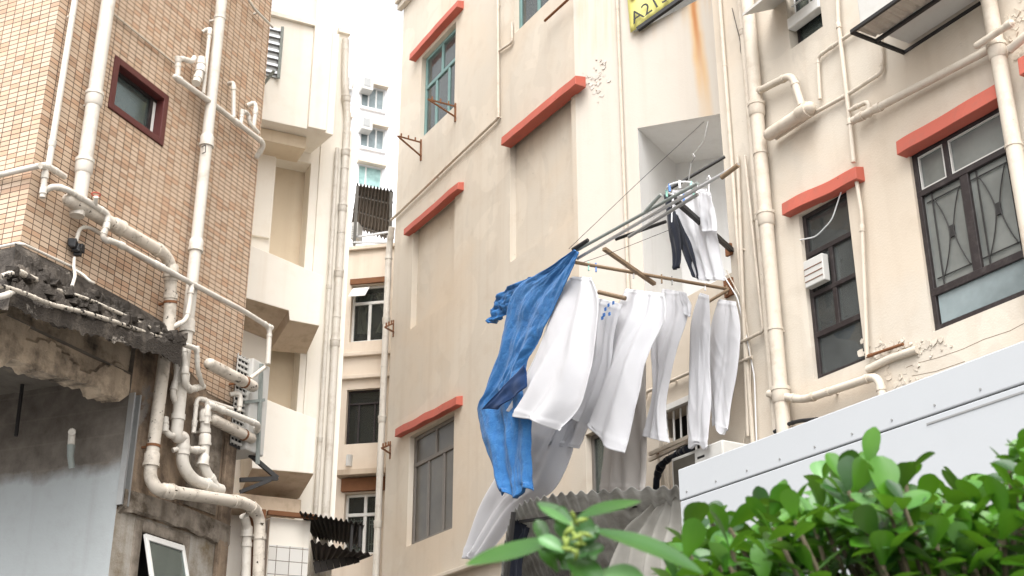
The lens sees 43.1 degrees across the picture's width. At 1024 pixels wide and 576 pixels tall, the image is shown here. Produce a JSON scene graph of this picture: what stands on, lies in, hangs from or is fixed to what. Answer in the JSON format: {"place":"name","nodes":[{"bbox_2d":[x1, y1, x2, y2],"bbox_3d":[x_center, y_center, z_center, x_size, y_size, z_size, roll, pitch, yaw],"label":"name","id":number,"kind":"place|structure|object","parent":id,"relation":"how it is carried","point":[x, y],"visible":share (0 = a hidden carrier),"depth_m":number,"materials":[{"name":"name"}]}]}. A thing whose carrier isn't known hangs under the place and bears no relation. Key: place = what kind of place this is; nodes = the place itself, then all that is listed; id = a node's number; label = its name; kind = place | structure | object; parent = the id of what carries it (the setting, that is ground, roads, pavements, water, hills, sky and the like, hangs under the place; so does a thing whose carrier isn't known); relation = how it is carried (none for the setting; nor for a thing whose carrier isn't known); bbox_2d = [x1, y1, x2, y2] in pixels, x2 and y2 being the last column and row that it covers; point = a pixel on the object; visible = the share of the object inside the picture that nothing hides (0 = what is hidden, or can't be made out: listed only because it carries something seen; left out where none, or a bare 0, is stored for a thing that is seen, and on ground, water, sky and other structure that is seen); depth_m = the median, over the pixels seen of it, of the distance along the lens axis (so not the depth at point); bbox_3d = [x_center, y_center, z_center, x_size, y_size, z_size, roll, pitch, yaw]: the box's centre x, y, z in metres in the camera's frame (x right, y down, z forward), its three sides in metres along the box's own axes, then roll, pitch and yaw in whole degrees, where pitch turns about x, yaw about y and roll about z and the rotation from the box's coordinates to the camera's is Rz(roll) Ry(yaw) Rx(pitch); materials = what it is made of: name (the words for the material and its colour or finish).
{"place":"outdoors","nodes":[
{"label":"outdoors","id":0,"kind":"place"},
{"bbox_2d":[226,0,354,575],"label":"stair building","id":1,"kind":"structure","parent":0,"point":[301,134],"depth_m":16.66,"materials":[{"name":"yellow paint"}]},
{"bbox_2d":[265,26,283,83],"bbox_3d":[-3.088,-3.045,16.859,0.254,0.924,0.339,27,-35,-47],"label":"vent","id":2,"kind":"object","parent":1,"relation":"attached to","point":[274,54],"visible":0.67,"depth_m":16.93,"materials":[{"name":"metal"}]},
{"bbox_2d":[309,147,339,575],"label":"drain pipe","id":3,"kind":"object","parent":1,"relation":"attached to","point":[324,358],"visible":0.98,"depth_m":16.39,"materials":[{"name":"beige paint"}]},
{"bbox_2d":[299,511,364,551],"bbox_3d":[-2.132,2.928,15.072,0.758,0.401,1.103,5,-23,-11],"label":"tin awning","id":4,"kind":"object","parent":1,"relation":"attached to","point":[339,531],"visible":0.99,"depth_m":15.02,"materials":[{"name":"metal"}]},
{"bbox_2d":[318,38,350,575],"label":"drain pipe","id":5,"kind":"object","parent":1,"relation":"attached to","point":[338,277],"visible":1,"depth_m":16.76,"materials":[{"name":"beige paint"}]},
{"bbox_2d":[310,540,371,573],"bbox_3d":[-2.086,3.164,14.998,0.707,0.337,1.005,10,-25,-23],"label":"tin awning","id":6,"kind":"object","parent":1,"relation":"attached to","point":[332,556],"visible":1,"depth_m":14.89,"materials":[{"name":"grey metal"}]},
{"bbox_2d":[271,0,403,30],"label":"sky","id":7,"kind":"structure","parent":0,"point":[380,12],"materials":[{"name":"white"}]},
{"bbox_2d":[333,13,402,245],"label":"white tower","id":8,"kind":"structure","parent":0,"point":[375,51],"depth_m":86.37,"materials":[{"name":"paint"}]},
{"bbox_2d":[358,116,372,135],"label":"air conditioner","id":9,"kind":"object","parent":8,"relation":"attached to","point":[365,125],"visible":1,"depth_m":84.60,"materials":[{"name":"metal"}]},
{"bbox_2d":[359,76,373,95],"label":"air conditioner","id":10,"kind":"object","parent":8,"relation":"attached to","point":[365,85],"visible":1,"depth_m":85.75,"materials":[{"name":"metal"}]},
{"bbox_2d":[358,165,381,187],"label":"window","id":11,"kind":"structure","parent":8,"relation":"in","point":[368,175],"depth_m":84.19,"materials":[{"name":"glass"}]},
{"bbox_2d":[360,128,383,149],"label":"window","id":12,"kind":"structure","parent":8,"relation":"in","point":[375,139],"depth_m":85.32,"materials":[{"name":"grey glass"}]},
{"bbox_2d":[361,88,383,109],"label":"window","id":13,"kind":"structure","parent":8,"relation":"in","point":[376,98],"depth_m":86.46,"materials":[{"name":"grey glass"}]},
{"label":"ground","id":14,"kind":"structure","parent":0,"visible":0},
{"bbox_2d":[0,0,271,575],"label":"tiled building","id":15,"kind":"structure","parent":14,"relation":"on","point":[83,376],"depth_m":11.26,"materials":[{"name":"tile"}]},
{"bbox_2d":[14,384,23,436],"bbox_3d":[-4.318,0.984,11.398,0.060,0.660,0.034,-10,-25,21],"label":"iron rod","id":16,"kind":"object","parent":15,"relation":"on","point":[18,415],"visible":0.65,"depth_m":11.35,"materials":[{"name":"black metal"}]},
{"bbox_2d":[0,163,41,178],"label":"drain pipe","id":17,"kind":"object","parent":15,"relation":"attached to","point":[23,169],"visible":1,"depth_m":10.37,"materials":[{"name":"beige paint"}]},
{"bbox_2d":[46,0,77,164],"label":"drain pipe","id":18,"kind":"object","parent":15,"relation":"attached to","point":[52,141],"visible":0.94,"depth_m":10.83,"materials":[{"name":"beige paint"}]},
{"bbox_2d":[67,428,75,468],"bbox_3d":[-3.750,1.362,11.055,0.098,0.375,0.206,7,-24,-16],"label":"waste spout","id":19,"kind":"object","parent":15,"relation":"attached to","point":[71,446],"visible":1,"depth_m":10.98,"materials":[{"name":"beige paint"}]},
{"bbox_2d":[68,238,84,256],"bbox_3d":[-3.594,-0.330,10.695,0.085,0.121,0.169,-10,-25,21],"label":"cable junction","id":20,"kind":"object","parent":15,"relation":"attached to","point":[76,248],"visible":1,"depth_m":10.66,"materials":[{"name":"black plastic"}]},
{"bbox_2d":[69,0,115,218],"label":"drain pipe","id":21,"kind":"object","parent":15,"relation":"attached to","point":[84,158],"visible":1,"depth_m":11.05,"materials":[{"name":"beige paint"}]},
{"bbox_2d":[0,283,185,347],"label":"conduit","id":22,"kind":"object","parent":15,"relation":"attached to","point":[60,306],"visible":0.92,"depth_m":9.91,"materials":[{"name":"paint"}]},
{"bbox_2d":[57,288,161,333],"bbox_3d":[-3.236,0.208,10.620,0.104,0.132,1.371,-9,-25,20],"label":"conduit","id":23,"kind":"object","parent":15,"relation":"attached to","point":[92,301],"visible":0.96,"depth_m":10.33,"materials":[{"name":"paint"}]},
{"bbox_2d":[116,392,141,506],"bbox_3d":[-3.229,1.358,10.945,0.058,0.970,0.095,-10,-25,21],"label":"steel channel","id":24,"kind":"object","parent":15,"relation":"attached to","point":[129,443],"visible":1,"depth_m":10.94,"materials":[{"name":"grey metal"}]},
{"bbox_2d":[108,55,168,145],"bbox_3d":[-3.465,-1.695,11.893,0.145,0.540,0.775,-10,-25,21],"label":"window","id":25,"kind":"structure","parent":15,"relation":"in","point":[133,97],"depth_m":11.96,"materials":[{"name":"paint"}]},
{"bbox_2d":[129,518,190,575],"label":"window","id":26,"kind":"structure","parent":15,"relation":"in","point":[167,550],"depth_m":11.08,"materials":[{"name":"glass"}]},
{"bbox_2d":[47,184,273,364],"bbox_3d":[-3.034,-0.061,11.653,0.166,0.540,3.199,-10,-25,23],"label":"drain pipe","id":27,"kind":"object","parent":15,"relation":"attached to","point":[121,245],"visible":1,"depth_m":11.34,"materials":[{"name":"beige paint"}]},
{"bbox_2d":[62,194,266,575],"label":"drain pipe","id":28,"kind":"object","parent":15,"relation":"attached to","point":[151,463],"visible":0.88,"depth_m":11.33,"materials":[{"name":"beige paint"}]},
{"bbox_2d":[239,513,252,575],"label":"drain pipe","id":29,"kind":"object","parent":28,"relation":"attached to","point":[246,533],"visible":1,"depth_m":12.10,"materials":[{"name":"beige paint"}]},
{"bbox_2d":[162,363,179,438],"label":"drain pipe","id":30,"kind":"object","parent":15,"relation":"attached to","point":[166,431],"visible":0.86,"depth_m":11.48,"materials":[{"name":"beige paint"}]},
{"bbox_2d":[169,281,193,327],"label":"drain pipe","id":31,"kind":"object","parent":15,"relation":"attached to","point":[185,319],"visible":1,"depth_m":11.72,"materials":[{"name":"beige paint"}]},
{"bbox_2d":[180,347,205,393],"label":"drain pipe","id":32,"kind":"object","parent":15,"relation":"attached to","point":[186,385],"visible":0.96,"depth_m":11.55,"materials":[{"name":"beige paint"}]},
{"bbox_2d":[185,343,204,386],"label":"drain pipe","id":33,"kind":"object","parent":15,"relation":"attached to","point":[195,349],"visible":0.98,"depth_m":11.68,"materials":[{"name":"beige paint"}]},
{"bbox_2d":[170,0,226,492],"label":"drain pipe","id":34,"kind":"object","parent":15,"relation":"attached to","point":[189,475],"visible":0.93,"depth_m":12.13,"materials":[{"name":"beige paint"}]},
{"bbox_2d":[192,55,205,86],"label":"drain pipe","id":35,"kind":"object","parent":15,"relation":"attached to","point":[199,72],"visible":1,"depth_m":12.60,"materials":[{"name":"beige paint"}]},
{"bbox_2d":[201,27,212,93],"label":"drain pipe","id":36,"kind":"object","parent":15,"relation":"attached to","point":[208,30],"visible":1,"depth_m":12.84,"materials":[{"name":"beige paint"}]},
{"bbox_2d":[194,408,220,490],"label":"drain pipe","id":37,"kind":"object","parent":15,"relation":"attached to","point":[202,462],"visible":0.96,"depth_m":11.72,"materials":[{"name":"beige paint"}]},
{"bbox_2d":[203,401,260,434],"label":"drain pipe","id":38,"kind":"object","parent":37,"relation":"attached to","point":[213,406],"visible":0.99,"depth_m":12.06,"materials":[{"name":"beige paint"}]},
{"bbox_2d":[191,396,233,432],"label":"drain pipe","id":39,"kind":"object","parent":38,"relation":"attached to","point":[195,410],"visible":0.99,"depth_m":11.74,"materials":[{"name":"beige paint"}]},
{"bbox_2d":[172,74,264,158],"bbox_3d":[-2.914,-1.708,12.898,0.164,0.178,1.581,-10,-25,21],"label":"drain pipe","id":40,"kind":"object","parent":15,"relation":"attached to","point":[178,79],"visible":1,"depth_m":12.93,"materials":[{"name":"beige paint"}]},
{"bbox_2d":[204,358,258,391],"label":"drain pipe","id":41,"kind":"object","parent":15,"relation":"attached to","point":[234,377],"visible":1,"depth_m":12.17,"materials":[{"name":"beige paint"}]},
{"bbox_2d":[210,414,256,443],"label":"drain pipe","id":42,"kind":"object","parent":15,"relation":"attached to","point":[233,429],"visible":0.84,"depth_m":12.15,"materials":[{"name":"beige paint"}]},
{"bbox_2d":[229,353,269,459],"bbox_3d":[-2.696,1.163,12.681,0.400,0.927,0.480,-10,-25,21],"label":"air conditioner","id":43,"kind":"object","parent":15,"relation":"attached to","point":[248,367],"visible":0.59,"depth_m":12.60,"materials":[{"name":"white plastic"}]},
{"bbox_2d":[239,364,278,493],"bbox_3d":[-2.484,1.380,12.653,0.186,1.287,0.528,-17,-28,35],"label":"unit bracket","id":44,"kind":"object","parent":43,"relation":"attached to","point":[264,480],"visible":0.99,"depth_m":12.57,"materials":[{"name":"metal"}]},
{"bbox_2d":[249,509,317,575],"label":"tiled hut","id":45,"kind":"object","parent":14,"relation":"on","point":[286,547],"visible":0.8,"depth_m":14.59,"materials":[{"name":"white tile"}]},
{"bbox_2d":[331,242,394,575],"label":"wing","id":46,"kind":"structure","parent":14,"relation":"on","point":[358,441],"depth_m":20.50,"materials":[{"name":"beige paint"}]},
{"bbox_2d":[346,389,379,443],"bbox_3d":[-2.271,2.026,20.281,0.616,0.886,0.052,-5,-24,11],"label":"window","id":47,"kind":"structure","parent":46,"relation":"in","point":[375,404],"depth_m":20.31,"materials":[{"name":"brown paint"}]},
{"bbox_2d":[344,494,382,553],"bbox_3d":[-2.227,3.587,19.633,0.596,0.926,0.099,-5,-24,11],"label":"window","id":48,"kind":"structure","parent":46,"relation":"in","point":[364,533],"depth_m":19.66,"materials":[{"name":"white paint"}]},
{"bbox_2d":[348,285,383,341],"bbox_3d":[-2.304,0.406,20.906,0.596,0.976,0.509,-5,-24,11],"label":"window","id":49,"kind":"structure","parent":46,"relation":"in","point":[365,303],"depth_m":21.05,"materials":[{"name":"white paint"}]},
{"bbox_2d":[351,183,393,245],"bbox_3d":[-2.353,-1.015,21.891,0.688,1.034,2.072,4,-23,-9],"label":"roof canopy","id":50,"kind":"object","parent":46,"relation":"on","point":[372,210],"visible":0.88,"depth_m":21.78,"materials":[{"name":"metal"}]},
{"bbox_2d":[465,500,702,575],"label":"sapling","id":51,"kind":"object","parent":14,"relation":"on","point":[576,549],"visible":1,"depth_m":1.79,"materials":[{"name":"green plant"}]},
{"bbox_2d":[382,0,1023,575],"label":"cream building","id":52,"kind":"structure","parent":14,"relation":"on","point":[528,184],"depth_m":15.31,"materials":[{"name":"paint"}]},
{"bbox_2d":[372,226,394,575],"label":"drain pipe","id":53,"kind":"object","parent":52,"relation":"attached to","point":[382,417],"visible":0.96,"depth_m":19.42,"materials":[{"name":"beige paint"}]},
{"bbox_2d":[411,416,453,544],"bbox_3d":[-1.030,2.630,17.665,0.052,1.566,1.346,13,-26,-28],"label":"window","id":54,"kind":"structure","parent":52,"relation":"in","point":[434,448],"depth_m":17.73,"materials":[{"name":"grey glass"}]},
{"bbox_2d":[424,28,455,134],"bbox_3d":[-1.074,-3.196,20.230,0.052,1.516,1.166,13,-26,-28],"label":"window","id":55,"kind":"structure","parent":52,"relation":"in","point":[440,65],"depth_m":20.34,"materials":[{"name":"grey glass"}]},
{"bbox_2d":[390,0,500,220],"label":"conduit","id":56,"kind":"object","parent":52,"relation":"attached to","point":[460,153],"visible":1,"depth_m":18.52,"materials":[{"name":"paint"}]},
{"bbox_2d":[519,0,548,28],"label":"window","id":57,"kind":"structure","parent":52,"relation":"in","point":[527,8],"depth_m":18.12,"materials":[{"name":"glass"}]},
{"bbox_2d":[501,485,680,575],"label":"corrugated awning","id":58,"kind":"object","parent":52,"relation":"attached to","point":[529,513],"visible":0.38,"depth_m":10.18,"materials":[{"name":"metal"}]},
{"bbox_2d":[504,519,529,575],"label":"black sheet","id":59,"kind":"object","parent":58,"relation":"hanging from","point":[521,531],"visible":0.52,"depth_m":10.62,"materials":[{"name":"fabric"}]},
{"bbox_2d":[609,497,681,575],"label":"plastic sheet","id":60,"kind":"object","parent":58,"relation":"hanging from","point":[651,521],"visible":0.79,"depth_m":9.23,"materials":[{"name":"white plastic"}]},
{"bbox_2d":[591,434,611,492],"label":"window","id":61,"kind":"structure","parent":52,"relation":"in","point":[597,446],"depth_m":14.30,"materials":[{"name":"grey glass"}]},
{"bbox_2d":[599,363,646,491],"bbox_3d":[1.055,1.239,12.470,0.103,1.643,0.754,13,-26,-28],"label":"white sheet","id":62,"kind":"object","parent":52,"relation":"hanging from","point":[626,470],"visible":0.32,"depth_m":12.22,"materials":[{"name":"fabric"}]},
{"bbox_2d":[616,0,629,288],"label":"conduit","id":63,"kind":"object","parent":52,"relation":"attached to","point":[622,135],"visible":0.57,"depth_m":15.54,"materials":[{"name":"paint"}]},
{"bbox_2d":[571,156,739,301],"bbox_3d":[1.269,-0.776,11.866,1.535,1.273,2.451,-3,-23,8],"label":"laundry rack","id":64,"kind":"object","parent":52,"relation":"attached to","point":[695,218],"visible":0.92,"depth_m":11.96,"materials":[{"name":"beige metal"}]},
{"bbox_2d":[462,419,574,559],"bbox_3d":[0.055,1.867,12.976,0.183,1.566,1.979,15,-27,-31],"label":"white sheet","id":65,"kind":"object","parent":64,"relation":"hanging from","point":[490,524],"visible":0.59,"depth_m":12.82,"materials":[{"name":"fabric"}]},
{"bbox_2d":[477,249,578,498],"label":"coveralls","id":66,"kind":"object","parent":64,"relation":"hanging from","point":[526,307],"visible":0.98,"depth_m":12.53,"materials":[{"name":"fabric"}]},
{"bbox_2d":[506,276,598,430],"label":"white trousers","id":67,"kind":"object","parent":64,"relation":"hanging from","point":[558,374],"visible":0.95,"depth_m":11.85,"materials":[{"name":"fabric"}]},
{"bbox_2d":[548,298,622,448],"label":"trousers","id":68,"kind":"object","parent":64,"relation":"hanging from","point":[606,328],"visible":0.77,"depth_m":12.22,"materials":[{"name":"fabric"}]},
{"bbox_2d":[571,289,665,452],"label":"white trousers","id":69,"kind":"object","parent":64,"relation":"hanging from","point":[641,320],"visible":0.97,"depth_m":11.89,"materials":[{"name":"fabric"}]},
{"bbox_2d":[642,289,691,442],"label":"trousers","id":70,"kind":"object","parent":64,"relation":"hanging from","point":[668,338],"visible":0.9,"depth_m":12.10,"materials":[{"name":"fabric"}]},
{"bbox_2d":[663,194,698,278],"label":"black trousers","id":71,"kind":"object","parent":64,"relation":"hanging from","point":[680,241],"visible":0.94,"depth_m":12.06,"materials":[{"name":"fabric"}]},
{"bbox_2d":[672,189,724,280],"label":"white trousers","id":72,"kind":"object","parent":64,"relation":"hanging from","point":[706,250],"visible":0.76,"depth_m":11.85,"materials":[{"name":"fabric"}]},
{"bbox_2d":[688,293,710,449],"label":"white trousers","id":73,"kind":"object","parent":64,"relation":"hanging from","point":[699,402],"visible":1,"depth_m":12.05,"materials":[{"name":"fabric"}]},
{"bbox_2d":[699,192,716,231],"bbox_3d":[1.779,-0.690,11.787,0.047,0.485,0.203,13,-26,-28],"label":"white vest","id":74,"kind":"object","parent":64,"relation":"hanging from","point":[708,221],"visible":1,"depth_m":11.79,"materials":[{"name":"fabric"}]},
{"bbox_2d":[710,299,740,434],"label":"white trousers","id":75,"kind":"object","parent":64,"relation":"hanging from","point":[725,334],"visible":0.98,"depth_m":12.16,"materials":[{"name":"fabric"}]},
{"bbox_2d":[627,0,683,32],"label":"signboard","id":76,"kind":"object","parent":52,"relation":"attached to","point":[643,14],"visible":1,"depth_m":15.95,"materials":[{"name":"yellow plastic"}]},
{"bbox_2d":[648,435,687,461],"bbox_3d":[1.585,1.537,12.682,0.379,0.232,1.037,13,-26,-28],"label":"slatted ledge","id":77,"kind":"object","parent":52,"relation":"attached to","point":[668,448],"visible":0.79,"depth_m":12.51,"materials":[{"name":"paint"}]},
{"bbox_2d":[653,445,691,489],"bbox_3d":[1.535,1.742,12.537,0.110,0.318,0.663,10,-25,-22],"label":"hose","id":78,"kind":"object","parent":77,"relation":"hanging from","point":[660,467],"visible":0.88,"depth_m":12.63,"materials":[{"name":"rubber"}]},
{"bbox_2d":[662,430,673,488],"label":"drain pipe","id":79,"kind":"object","parent":52,"relation":"attached to","point":[668,480],"visible":0.28,"depth_m":12.88,"materials":[{"name":"paint"}]},
{"bbox_2d":[666,395,696,451],"bbox_3d":[1.657,1.710,12.841,0.091,1.207,0.709,13,-26,-28],"label":"window","id":80,"kind":"structure","parent":52,"relation":"in","point":[683,401],"depth_m":13.02,"materials":[{"name":"white paint"}]},
{"bbox_2d":[672,440,745,486],"bbox_3d":[1.880,1.869,11.876,0.458,0.750,0.760,13,-26,-28],"label":"air conditioner","id":81,"kind":"object","parent":52,"relation":"attached to","point":[701,454],"visible":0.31,"depth_m":11.85,"materials":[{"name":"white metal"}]},
{"bbox_2d":[718,0,754,442],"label":"conduit","id":82,"kind":"object","parent":52,"relation":"attached to","point":[735,212],"visible":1,"depth_m":12.89,"materials":[{"name":"paint"}]},
{"bbox_2d":[736,155,749,435],"bbox_3d":[2.221,0.025,12.455,0.060,2.858,0.189,13,-26,-28],"label":"drain pipe","id":83,"kind":"object","parent":52,"relation":"attached to","point":[741,249],"visible":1,"depth_m":12.47,"materials":[{"name":"paint"}]},
{"bbox_2d":[740,155,763,343],"bbox_3d":[2.226,-0.370,12.604,0.069,1.898,0.507,13,-26,-28],"label":"drain pipe","id":84,"kind":"object","parent":52,"relation":"attached to","point":[761,331],"visible":0.79,"depth_m":12.37,"materials":[{"name":"paint"}]},
{"bbox_2d":[737,0,775,434],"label":"drain pipe","id":85,"kind":"object","parent":52,"relation":"attached to","point":[763,300],"visible":0.45,"depth_m":12.42,"materials":[{"name":"paint"}]},
{"bbox_2d":[741,0,790,432],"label":"drain pipe","id":86,"kind":"object","parent":52,"relation":"attached to","point":[765,214],"visible":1,"depth_m":12.17,"materials":[{"name":"paint"}]},
{"bbox_2d":[750,73,803,119],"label":"drain pipe","id":87,"kind":"object","parent":86,"relation":"attached to","point":[792,79],"visible":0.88,"depth_m":12.36,"materials":[{"name":"paint"}]},
{"bbox_2d":[742,0,822,43],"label":"window","id":88,"kind":"structure","parent":52,"relation":"in","point":[806,20],"depth_m":12.62,"materials":[{"name":"brown paint"}]},
{"bbox_2d":[766,373,886,402],"bbox_3d":[2.688,0.917,11.113,0.147,0.477,1.395,13,-26,-28],"label":"drain pipe","id":89,"kind":"object","parent":52,"relation":"attached to","point":[876,379],"visible":0.88,"depth_m":10.93,"materials":[{"name":"paint"}]},
{"bbox_2d":[775,39,884,139],"bbox_3d":[2.903,-1.795,11.940,0.051,0.336,1.452,13,-26,-28],"label":"drain pipe","id":90,"kind":"object","parent":52,"relation":"attached to","point":[855,89],"visible":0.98,"depth_m":11.62,"materials":[{"name":"paint"}]},
{"bbox_2d":[763,101,815,140],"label":"drain pipe","id":91,"kind":"object","parent":90,"relation":"attached to","point":[803,111],"visible":1,"depth_m":12.13,"materials":[{"name":"paint"}]},
{"bbox_2d":[802,192,864,378],"bbox_3d":[2.830,-0.030,11.463,0.150,1.606,0.616,13,-26,-28],"label":"window","id":92,"kind":"structure","parent":52,"relation":"in","point":[829,266],"depth_m":11.50,"materials":[{"name":"black glass"}]},
{"bbox_2d":[816,31,858,99],"bbox_3d":[3.031,-2.084,11.824,0.047,0.472,0.746,13,-26,-28],"label":"drain pipe","id":93,"kind":"object","parent":52,"relation":"attached to","point":[830,47],"visible":0.84,"depth_m":12.05,"materials":[{"name":"paint"}]},
{"bbox_2d":[835,0,855,162],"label":"drain pipe","id":94,"kind":"object","parent":52,"relation":"attached to","point":[845,83],"visible":0.91,"depth_m":11.73,"materials":[{"name":"paint"}]},
{"bbox_2d":[855,181,868,357],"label":"drain pipe","id":95,"kind":"object","parent":52,"relation":"attached to","point":[863,264],"visible":1,"depth_m":11.04,"materials":[{"name":"paint"}]},
{"bbox_2d":[865,346,919,372],"bbox_3d":[3.105,0.579,10.597,0.068,0.086,0.554,13,-26,-28],"label":"pipe stub","id":96,"kind":"object","parent":52,"relation":"attached to","point":[890,358],"visible":1,"depth_m":10.57,"materials":[{"name":"beige paint"}]},
{"bbox_2d":[850,0,980,54],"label":"awning","id":97,"kind":"object","parent":52,"relation":"attached to","point":[908,21],"visible":1,"depth_m":10.83,"materials":[{"name":"metal"}]},
{"bbox_2d":[850,46,987,123],"bbox_3d":[3.393,-1.683,10.873,0.088,0.178,1.497,13,-26,-28],"label":"drain pipe","id":98,"kind":"object","parent":52,"relation":"attached to","point":[877,107],"visible":0.97,"depth_m":10.82,"materials":[{"name":"paint"}]},
{"bbox_2d":[912,108,1023,330],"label":"window","id":99,"kind":"structure","parent":52,"relation":"in","point":[974,256],"depth_m":10.26,"materials":[{"name":"grey glass"}]},
{"bbox_2d":[979,0,1023,254],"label":"drain pipe","id":100,"kind":"object","parent":52,"relation":"attached to","point":[996,50],"visible":0.98,"depth_m":9.92,"materials":[{"name":"paint"}]},
{"bbox_2d":[973,19,1014,48],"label":"drain pipe","id":101,"kind":"object","parent":100,"relation":"attached to","point":[1008,24],"visible":1,"depth_m":10.04,"materials":[{"name":"paint"}]},
{"bbox_2d":[650,427,1023,575],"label":"shrub","id":102,"kind":"object","parent":14,"relation":"on","point":[866,511],"visible":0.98,"depth_m":2.31,"materials":[{"name":"green plant"}]},
{"bbox_2d":[678,341,1023,575],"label":"site container","id":103,"kind":"object","parent":14,"relation":"on","point":[960,420],"visible":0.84,"depth_m":6.85,"materials":[{"name":"white metal"}]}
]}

